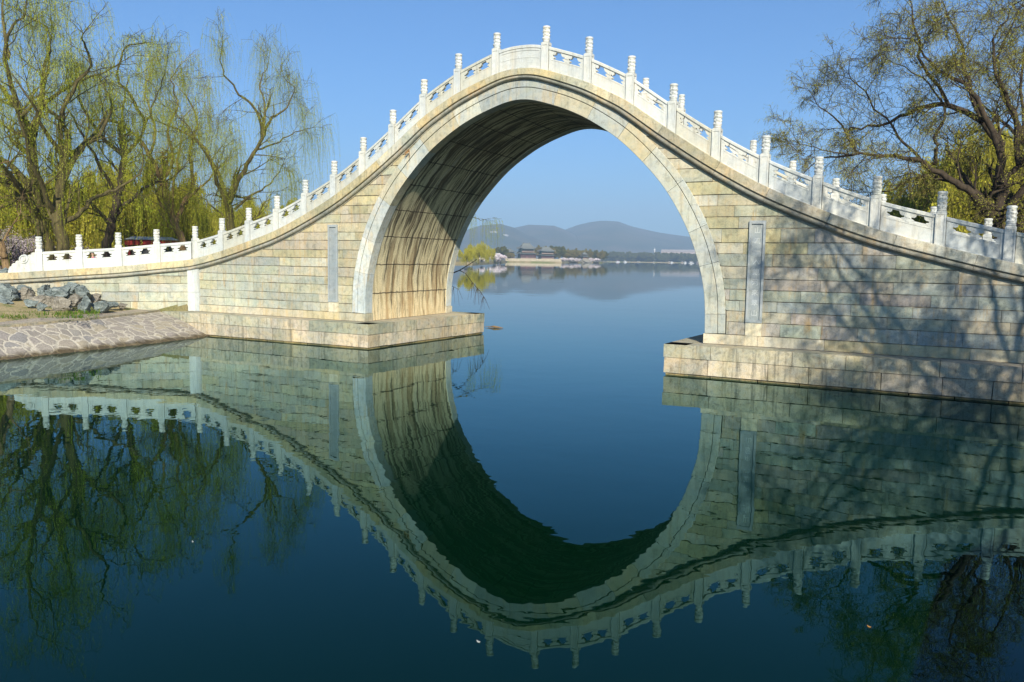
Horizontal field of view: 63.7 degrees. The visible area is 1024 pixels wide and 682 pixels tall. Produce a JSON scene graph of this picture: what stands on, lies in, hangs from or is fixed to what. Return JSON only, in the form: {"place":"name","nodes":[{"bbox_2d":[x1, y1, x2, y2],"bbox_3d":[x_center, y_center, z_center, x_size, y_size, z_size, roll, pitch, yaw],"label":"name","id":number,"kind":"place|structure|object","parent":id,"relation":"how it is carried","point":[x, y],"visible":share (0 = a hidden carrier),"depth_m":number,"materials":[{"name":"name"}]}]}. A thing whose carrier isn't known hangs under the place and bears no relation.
{"place":"outdoors","nodes":[
{"label":"outdoors","id":0,"kind":"place"},
{"bbox_2d":[0,300,133,321],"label":"bank","id":1,"kind":"structure","parent":0,"point":[18,306],"depth_m":26.88,"materials":[{"name":"soil"}]},
{"bbox_2d":[0,267,7,272],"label":"garden rock","id":2,"kind":"object","parent":1,"relation":"on","point":[5,270],"visible":0.18,"depth_m":29.49,"materials":[{"name":"grey stone"}]},
{"bbox_2d":[0,295,13,303],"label":"garden rock","id":3,"kind":"object","parent":1,"relation":"on","point":[3,300],"visible":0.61,"depth_m":27.54,"materials":[{"name":"grey stone"}]},
{"bbox_2d":[0,283,18,300],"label":"garden rock","id":4,"kind":"object","parent":1,"relation":"on","point":[8,291],"visible":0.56,"depth_m":28.00,"materials":[{"name":"grey stone"}]},
{"bbox_2d":[0,101,37,268],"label":"leaning tree","id":5,"kind":"object","parent":1,"relation":"on","point":[4,259],"visible":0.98,"depth_m":30.38,"materials":[{"name":"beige plant"}]},
{"bbox_2d":[16,284,32,290],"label":"garden rock","id":6,"kind":"object","parent":1,"relation":"on","point":[18,287],"visible":0.48,"depth_m":29.24,"materials":[{"name":"grey stone"}]},
{"bbox_2d":[17,287,35,300],"bbox_3d":[-17.022,-1.629,28.805,0.688,0.549,0.590,-2,6,-26],"label":"garden rock","id":7,"kind":"object","parent":1,"relation":"on","point":[24,293],"visible":0.59,"depth_m":28.64,"materials":[{"name":"beige stone"}]},
{"bbox_2d":[24,299,37,306],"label":"garden rock","id":8,"kind":"object","parent":1,"relation":"on","point":[29,303],"visible":1,"depth_m":27.32,"materials":[{"name":"grey stone"}]},
{"bbox_2d":[29,295,46,305],"bbox_3d":[-16.192,-1.359,28.138,0.712,0.447,0.546,5,7,35],"label":"garden rock","id":9,"kind":"object","parent":1,"relation":"on","point":[39,298],"visible":0.69,"depth_m":28.02,"materials":[{"name":"beige stone"}]},
{"bbox_2d":[36,302,47,310],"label":"garden rock","id":10,"kind":"object","parent":1,"relation":"on","point":[40,306],"visible":0.97,"depth_m":26.96,"materials":[{"name":"grey stone"}]},
{"bbox_2d":[37,284,50,295],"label":"garden rock","id":11,"kind":"object","parent":1,"relation":"on","point":[41,289],"visible":0.57,"depth_m":29.06,"materials":[{"name":"grey stone"}]},
{"bbox_2d":[42,296,53,307],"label":"garden rock","id":12,"kind":"object","parent":1,"relation":"on","point":[50,302],"visible":0.54,"depth_m":28.07,"materials":[{"name":"beige stone"}]},
{"bbox_2d":[1,307,99,318],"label":"grass","id":13,"kind":"structure","parent":1,"relation":"on","point":[67,312],"depth_m":26.21,"materials":[{"name":"green plant"}]},
{"bbox_2d":[44,285,70,298],"bbox_3d":[-15.604,-1.623,28.507,0.793,0.602,0.782,4,6,25],"label":"garden rock","id":14,"kind":"object","parent":1,"relation":"on","point":[62,291],"visible":0.66,"depth_m":28.26,"materials":[{"name":"grey stone"}]},
{"bbox_2d":[52,296,72,310],"bbox_3d":[-15.082,-1.189,27.621,0.640,0.628,0.569,-4,7,-37],"label":"garden rock","id":15,"kind":"object","parent":1,"relation":"on","point":[61,303],"visible":0.81,"depth_m":27.48,"materials":[{"name":"beige stone"}]},
{"bbox_2d":[64,282,79,293],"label":"garden rock","id":16,"kind":"object","parent":1,"relation":"on","point":[72,285],"visible":0.43,"depth_m":29.60,"materials":[{"name":"grey stone"}]},
{"bbox_2d":[68,293,82,305],"bbox_3d":[-15.069,-1.425,28.403,0.430,0.469,0.537,2,6,9],"label":"garden rock","id":17,"kind":"object","parent":1,"relation":"on","point":[75,299],"visible":0.83,"depth_m":28.27,"materials":[{"name":"beige stone"}]},
{"bbox_2d":[75,285,91,297],"bbox_3d":[-15.071,-1.685,29.002,0.549,0.586,0.566,0,6,-6],"label":"garden rock","id":18,"kind":"object","parent":1,"relation":"on","point":[81,290],"visible":0.72,"depth_m":28.79,"materials":[{"name":"grey stone"}]},
{"bbox_2d":[77,295,90,312],"bbox_3d":[-14.446,-1.118,27.796,0.444,0.843,0.546,-1,6,-16],"label":"garden rock","id":19,"kind":"object","parent":1,"relation":"on","point":[85,304],"visible":0.77,"depth_m":27.69,"materials":[{"name":"grey stone"}]},
{"bbox_2d":[89,293,101,302],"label":"garden rock","id":20,"kind":"object","parent":1,"relation":"on","point":[94,297],"visible":0.65,"depth_m":29.52,"materials":[{"name":"beige stone"}]},
{"bbox_2d":[91,301,111,312],"bbox_3d":[-14.139,-1.161,28.370,0.627,0.475,0.718,5,7,38],"label":"garden rock","id":21,"kind":"object","parent":1,"relation":"on","point":[104,306],"visible":0.95,"depth_m":28.19,"materials":[{"name":"grey stone"}]},
{"bbox_2d":[107,301,118,307],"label":"garden rock","id":22,"kind":"object","parent":1,"relation":"on","point":[114,304],"visible":0.66,"depth_m":29.12,"materials":[{"name":"grey stone"}]},
{"bbox_2d":[118,302,127,308],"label":"garden rock","id":23,"kind":"object","parent":1,"relation":"on","point":[122,306],"visible":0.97,"depth_m":29.75,"materials":[{"name":"beige stone"}]},
{"bbox_2d":[0,309,144,323],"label":"path","id":24,"kind":"structure","parent":0,"point":[50,318],"depth_m":25.90,"materials":[{"name":"beige stone"}]},
{"bbox_2d":[14,262,187,317],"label":"shore","id":25,"kind":"structure","parent":0,"point":[178,308],"depth_m":30.97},
{"bbox_2d":[0,231,22,269],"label":"blossom bush","id":26,"kind":"object","parent":25,"relation":"on","point":[8,242],"visible":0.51,"depth_m":42.12,"materials":[{"name":"pink plant"}]},
{"bbox_2d":[0,226,35,267],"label":"blossom bush","id":27,"kind":"object","parent":25,"relation":"on","point":[14,254],"visible":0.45,"depth_m":44.84,"materials":[{"name":"pink plant"}]},
{"bbox_2d":[3,232,34,263],"bbox_3d":[-29.385,-4.970,47.503,3.801,2.769,3.568,-2,6,-26],"label":"blossom bush","id":28,"kind":"object","parent":25,"relation":"on","point":[31,247],"visible":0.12,"depth_m":47.74,"materials":[{"name":"pink plant"}]},
{"bbox_2d":[0,152,90,264],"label":"willow tree","id":29,"kind":"object","parent":25,"relation":"on","point":[30,226],"visible":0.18,"depth_m":52.03,"materials":[{"name":"green plant"}]},
{"bbox_2d":[19,236,71,259],"bbox_3d":[-28.950,-5.234,50.544,3.455,2.681,3.680,1,6,-3],"label":"blossom bush","id":30,"kind":"object","parent":25,"relation":"on","point":[34,249],"visible":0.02,"depth_m":50.48,"materials":[{"name":"pink plant"}]},
{"bbox_2d":[20,160,129,250],"bbox_3d":[-31.295,-9.129,59.704,7.591,8.402,10.661,0,6,-12],"label":"willow tree","id":31,"kind":"object","parent":25,"relation":"on","point":[98,170],"visible":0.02,"depth_m":60.47,"materials":[{"name":"green plant"}]},
{"bbox_2d":[51,234,113,257],"bbox_3d":[-29.132,-6.135,56.187,4.905,3.574,4.605,1,6,4],"label":"blossom bush","id":32,"kind":"object","parent":25,"relation":"on","point":[83,247],"visible":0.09,"depth_m":55.61,"materials":[{"name":"pink plant"}]},
{"bbox_2d":[0,0,170,259],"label":"willow tree","id":33,"kind":"object","parent":25,"relation":"on","point":[64,168],"visible":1,"depth_m":34.48,"materials":[{"name":"green plant"}]},
{"bbox_2d":[0,0,170,266],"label":"willow tree","id":34,"kind":"object","parent":25,"relation":"on","point":[47,246],"visible":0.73,"depth_m":35.68,"materials":[{"name":"green plant"}]},
{"bbox_2d":[23,16,220,256],"bbox_3d":[-20.422,-9.754,42.039,8.421,13.654,10.394,4,7,29],"label":"willow tree","id":35,"kind":"object","parent":25,"relation":"on","point":[108,238],"visible":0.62,"depth_m":41.86,"materials":[{"name":"green plant"}]},
{"bbox_2d":[51,164,205,257],"bbox_3d":[-26.224,-8.319,56.786,9.160,7.488,9.543,1,6,-1],"label":"willow tree","id":36,"kind":"object","parent":25,"relation":"on","point":[88,237],"visible":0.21,"depth_m":54.21,"materials":[{"name":"green plant"}]},
{"bbox_2d":[124,236,177,255],"bbox_3d":[-21.907,-5.240,50.176,3.072,2.198,2.046,-2,6,-23],"label":"car","id":37,"kind":"object","parent":25,"relation":"on","point":[144,240],"visible":0.32,"depth_m":49.30,"materials":[{"name":"paint"}]},
{"bbox_2d":[66,42,261,250],"bbox_3d":[-20.034,-10.198,46.334,9.384,13.650,10.045,-3,7,-35],"label":"willow tree","id":38,"kind":"object","parent":25,"relation":"on","point":[179,233],"visible":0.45,"depth_m":45.25,"materials":[{"name":"green plant"}]},
{"bbox_2d":[120,155,218,251],"bbox_3d":[-24.352,-8.924,58.894,7.548,8.354,10.600,-4,8,-43],"label":"willow tree","id":39,"kind":"object","parent":25,"relation":"on","point":[207,230],"visible":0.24,"depth_m":56.15,"materials":[{"name":"green plant"}]},
{"bbox_2d":[191,201,253,248],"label":"willow tree","id":40,"kind":"object","parent":25,"relation":"on","point":[221,216],"visible":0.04,"depth_m":81.12,"materials":[{"name":"green plant"}]},
{"bbox_2d":[107,9,340,250],"bbox_3d":[-14.594,-9.993,42.788,11.017,14.059,8.630,-4,7,-39],"label":"willow tree","id":41,"kind":"object","parent":25,"relation":"on","point":[225,196],"visible":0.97,"depth_m":42.48,"materials":[{"name":"green plant"}]},
{"bbox_2d":[198,212,267,246],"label":"willow tree","id":42,"kind":"object","parent":25,"relation":"on","point":[217,227],"visible":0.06,"depth_m":78.06,"materials":[{"name":"green plant"}]},
{"bbox_2d":[238,197,287,224],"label":"willow tree","id":43,"kind":"object","parent":25,"relation":"on","point":[252,207],"visible":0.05,"depth_m":84.66,"materials":[{"name":"green plant"}]},
{"bbox_2d":[238,199,298,216],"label":"willow tree","id":44,"kind":"object","parent":25,"relation":"on","point":[258,208],"visible":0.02,"depth_m":112.66,"materials":[{"name":"green plant"}]},
{"bbox_2d":[466,214,504,251],"bbox_3d":[-3.706,-5.839,51.593,6.350,4.782,2.005,-1,6,-13],"label":"willow tree","id":45,"kind":"object","parent":25,"relation":"on","point":[498,232],"visible":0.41,"depth_m":51.66,"materials":[{"name":"green plant"}]},
{"bbox_2d":[0,312,208,359],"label":"stone embankment","id":46,"kind":"structure","parent":0,"point":[72,336],"depth_m":25.55,"materials":[{"name":"grey stone"}]},
{"bbox_2d":[0,309,159,326],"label":"kerb","id":47,"kind":"structure","parent":46,"relation":"on","point":[73,319],"depth_m":25.96,"materials":[{"name":"stone"}]},
{"bbox_2d":[451,259,488,306],"bbox_3d":[-1.945,-2.304,33.881,2.073,2.133,0.061,0,6,-4],"label":"fallen branch","id":48,"kind":"object","parent":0,"point":[477,289],"visible":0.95,"depth_m":33.91,"materials":[{"name":"brown wood"}]},
{"bbox_2d":[457,224,562,258],"bbox_3d":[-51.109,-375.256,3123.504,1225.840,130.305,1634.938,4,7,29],"label":"hill","id":49,"kind":"structure","parent":0,"point":[514,239],"depth_m":2739.01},
{"bbox_2d":[0,262,1023,681],"bbox_3d":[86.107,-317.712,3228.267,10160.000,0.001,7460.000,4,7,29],"label":"water","id":50,"kind":"structure","parent":0,"point":[558,474],"depth_m":9.60,"materials":[{"name":"blue liquid"}]},
{"bbox_2d":[0,0,1023,236],"label":"sky","id":51,"kind":"structure","parent":0,"point":[369,59],"materials":[{"name":"blue"}]},
{"bbox_2d":[515,225,608,259],"bbox_3d":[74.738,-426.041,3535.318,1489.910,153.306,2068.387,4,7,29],"label":"hill","id":52,"kind":"structure","parent":0,"point":[556,236],"depth_m":3221.18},
{"bbox_2d":[455,259,697,263],"bbox_3d":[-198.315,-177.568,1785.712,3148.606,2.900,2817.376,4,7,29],"label":"shore","id":53,"kind":"structure","parent":0,"point":[490,261],"depth_m":736.09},
{"bbox_2d":[458,246,474,264],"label":"willow tree","id":54,"kind":"object","parent":53,"relation":"on","point":[467,253],"visible":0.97,"depth_m":227.75,"materials":[{"name":"green plant"}]},
{"bbox_2d":[467,240,488,263],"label":"willow tree","id":55,"kind":"object","parent":53,"relation":"on","point":[480,249],"visible":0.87,"depth_m":296.83,"materials":[{"name":"green plant"}]},
{"bbox_2d":[482,246,495,263],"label":"willow tree","id":56,"kind":"object","parent":53,"relation":"on","point":[491,255],"visible":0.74,"depth_m":327.14,"materials":[{"name":"green plant"}]},
{"bbox_2d":[490,253,500,260],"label":"blossom bush","id":57,"kind":"object","parent":53,"relation":"on","point":[497,256],"visible":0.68,"depth_m":554.88,"materials":[{"name":"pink plant"}]},
{"bbox_2d":[496,253,506,261],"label":"blossom bush","id":58,"kind":"object","parent":53,"relation":"on","point":[501,257],"visible":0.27,"depth_m":577.51,"materials":[{"name":"pink plant"}]},
{"bbox_2d":[495,246,508,255],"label":"tree","id":59,"kind":"object","parent":53,"relation":"on","point":[505,251],"visible":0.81,"depth_m":695.49,"materials":[{"name":"green plant"}]},
{"bbox_2d":[507,252,514,259],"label":"tree","id":60,"kind":"object","parent":53,"relation":"on","point":[509,254],"visible":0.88,"depth_m":741.00,"materials":[{"name":"green plant"}]},
{"bbox_2d":[505,258,560,261],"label":"terrace","id":61,"kind":"structure","parent":53,"relation":"on","point":[547,260],"depth_m":740.46,"materials":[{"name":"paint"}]},
{"bbox_2d":[515,242,537,258],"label":"lakeside hall","id":62,"kind":"structure","parent":61,"relation":"on","point":[525,250],"depth_m":757.19,"materials":[{"name":"paint"}]},
{"bbox_2d":[537,246,554,258],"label":"lakeside hall","id":63,"kind":"structure","parent":61,"relation":"on","point":[546,253],"depth_m":757.29,"materials":[{"name":"paint"}]},
{"bbox_2d":[534,245,551,255],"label":"tree","id":64,"kind":"object","parent":53,"relation":"on","point":[537,248],"visible":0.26,"depth_m":784.48,"materials":[{"name":"green plant"}]},
{"bbox_2d":[553,246,566,257],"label":"tree","id":65,"kind":"object","parent":53,"relation":"on","point":[561,251],"visible":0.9,"depth_m":793.66,"materials":[{"name":"green plant"}]},
{"bbox_2d":[563,251,573,261],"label":"tree","id":66,"kind":"object","parent":53,"relation":"on","point":[569,254],"visible":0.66,"depth_m":807.59,"materials":[{"name":"green plant"}]},
{"bbox_2d":[570,248,579,258],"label":"tree","id":67,"kind":"object","parent":53,"relation":"on","point":[576,252],"visible":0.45,"depth_m":823.39,"materials":[{"name":"green plant"}]},
{"bbox_2d":[580,249,593,258],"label":"tree","id":68,"kind":"object","parent":53,"relation":"on","point":[590,253],"visible":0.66,"depth_m":837.02,"materials":[{"name":"green plant"}]},
{"bbox_2d":[591,250,597,261],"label":"tree","id":69,"kind":"object","parent":53,"relation":"on","point":[594,256],"visible":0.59,"depth_m":846.32,"materials":[{"name":"green plant"}]},
{"bbox_2d":[596,250,605,261],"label":"tree","id":70,"kind":"object","parent":53,"relation":"on","point":[601,254],"visible":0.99,"depth_m":845.51,"materials":[{"name":"green plant"}]},
{"bbox_2d":[609,251,620,260],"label":"tree","id":71,"kind":"object","parent":53,"relation":"on","point":[616,258],"visible":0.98,"depth_m":1527.32,"materials":[{"name":"green plant"}]},
{"bbox_2d":[619,251,631,260],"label":"tree","id":72,"kind":"object","parent":53,"relation":"on","point":[629,253],"visible":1,"depth_m":1526.26,"materials":[{"name":"green plant"}]},
{"bbox_2d":[625,253,636,261],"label":"tree","id":73,"kind":"object","parent":53,"relation":"on","point":[633,256],"visible":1,"depth_m":1524.00,"materials":[{"name":"green plant"}]},
{"bbox_2d":[639,252,647,261],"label":"tree","id":74,"kind":"object","parent":53,"relation":"on","point":[643,257],"visible":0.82,"depth_m":1537.64,"materials":[{"name":"green plant"}]},
{"bbox_2d":[645,252,657,261],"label":"tree","id":75,"kind":"object","parent":53,"relation":"on","point":[647,255],"visible":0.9,"depth_m":1506.66,"materials":[{"name":"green plant"}]},
{"bbox_2d":[649,254,662,261],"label":"tree","id":76,"kind":"object","parent":53,"relation":"on","point":[656,258],"visible":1,"depth_m":1501.36,"materials":[{"name":"green plant"}]},
{"bbox_2d":[657,252,668,261],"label":"tree","id":77,"kind":"object","parent":53,"relation":"on","point":[664,255],"visible":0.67,"depth_m":1543.18,"materials":[{"name":"green plant"}]},
{"bbox_2d":[663,252,674,261],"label":"tree","id":78,"kind":"object","parent":53,"relation":"on","point":[671,256],"visible":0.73,"depth_m":1554.18,"materials":[{"name":"green plant"}]},
{"bbox_2d":[674,252,686,261],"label":"tree","id":79,"kind":"object","parent":53,"relation":"on","point":[679,257],"visible":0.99,"depth_m":1526.53,"materials":[{"name":"green plant"}]},
{"bbox_2d":[686,254,696,261],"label":"tree","id":80,"kind":"object","parent":53,"relation":"on","point":[691,258],"visible":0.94,"depth_m":1488.60,"materials":[{"name":"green plant"}]},
{"bbox_2d":[580,258,591,262],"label":"rock knoll","id":81,"kind":"structure","parent":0,"point":[583,260],"depth_m":802.70,"materials":[{"name":"grey stone"}]},
{"bbox_2d":[581,252,588,258],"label":"pavilion","id":82,"kind":"structure","parent":81,"relation":"on","point":[584,255],"depth_m":806.51,"materials":[{"name":"paint"}]},
{"bbox_2d":[565,221,694,253],"bbox_3d":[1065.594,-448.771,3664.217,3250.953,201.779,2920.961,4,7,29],"label":"hill","id":83,"kind":"structure","parent":0,"point":[611,236],"depth_m":3457.37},
{"bbox_2d":[661,249,695,261],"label":"long building","id":84,"kind":"structure","parent":0,"point":[678,251],"depth_m":1844.32,"materials":[{"name":"paint"}]},
{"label":"right shore","id":85,"kind":"structure","parent":0,"visible":0},
{"bbox_2d":[0,25,1023,404],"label":"arch bridge","id":86,"kind":"structure","parent":85,"relation":"on","point":[810,283],"depth_m":22.30,"materials":[{"name":"stone"}]},
{"bbox_2d":[752,0,1023,238],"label":"spreading tree","id":87,"kind":"object","parent":85,"relation":"on","point":[1001,195],"visible":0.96,"depth_m":26.82,"materials":[{"name":"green plant"}]},
{"bbox_2d":[881,169,1013,223],"bbox_3d":[30.736,-8.214,57.910,11.005,8.801,11.466,3,6,22],"label":"willow tree","id":88,"kind":"object","parent":85,"relation":"on","point":[905,203],"visible":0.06,"depth_m":55.91,"materials":[{"name":"green plant"}]},
{"bbox_2d":[909,119,1023,238],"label":"willow tree","id":89,"kind":"object","parent":85,"relation":"on","point":[986,159],"visible":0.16,"depth_m":48.97,"materials":[{"name":"green plant"}]},
{"bbox_2d":[912,132,1023,237],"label":"willow tree","id":90,"kind":"object","parent":85,"relation":"on","point":[953,176],"visible":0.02,"depth_m":51.58,"materials":[{"name":"green plant"}]},
{"bbox_2d":[932,0,1023,232],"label":"spreading tree","id":91,"kind":"object","parent":85,"relation":"on","point":[1008,126],"visible":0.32,"depth_m":30.39,"materials":[{"name":"green plant"}]}
]}

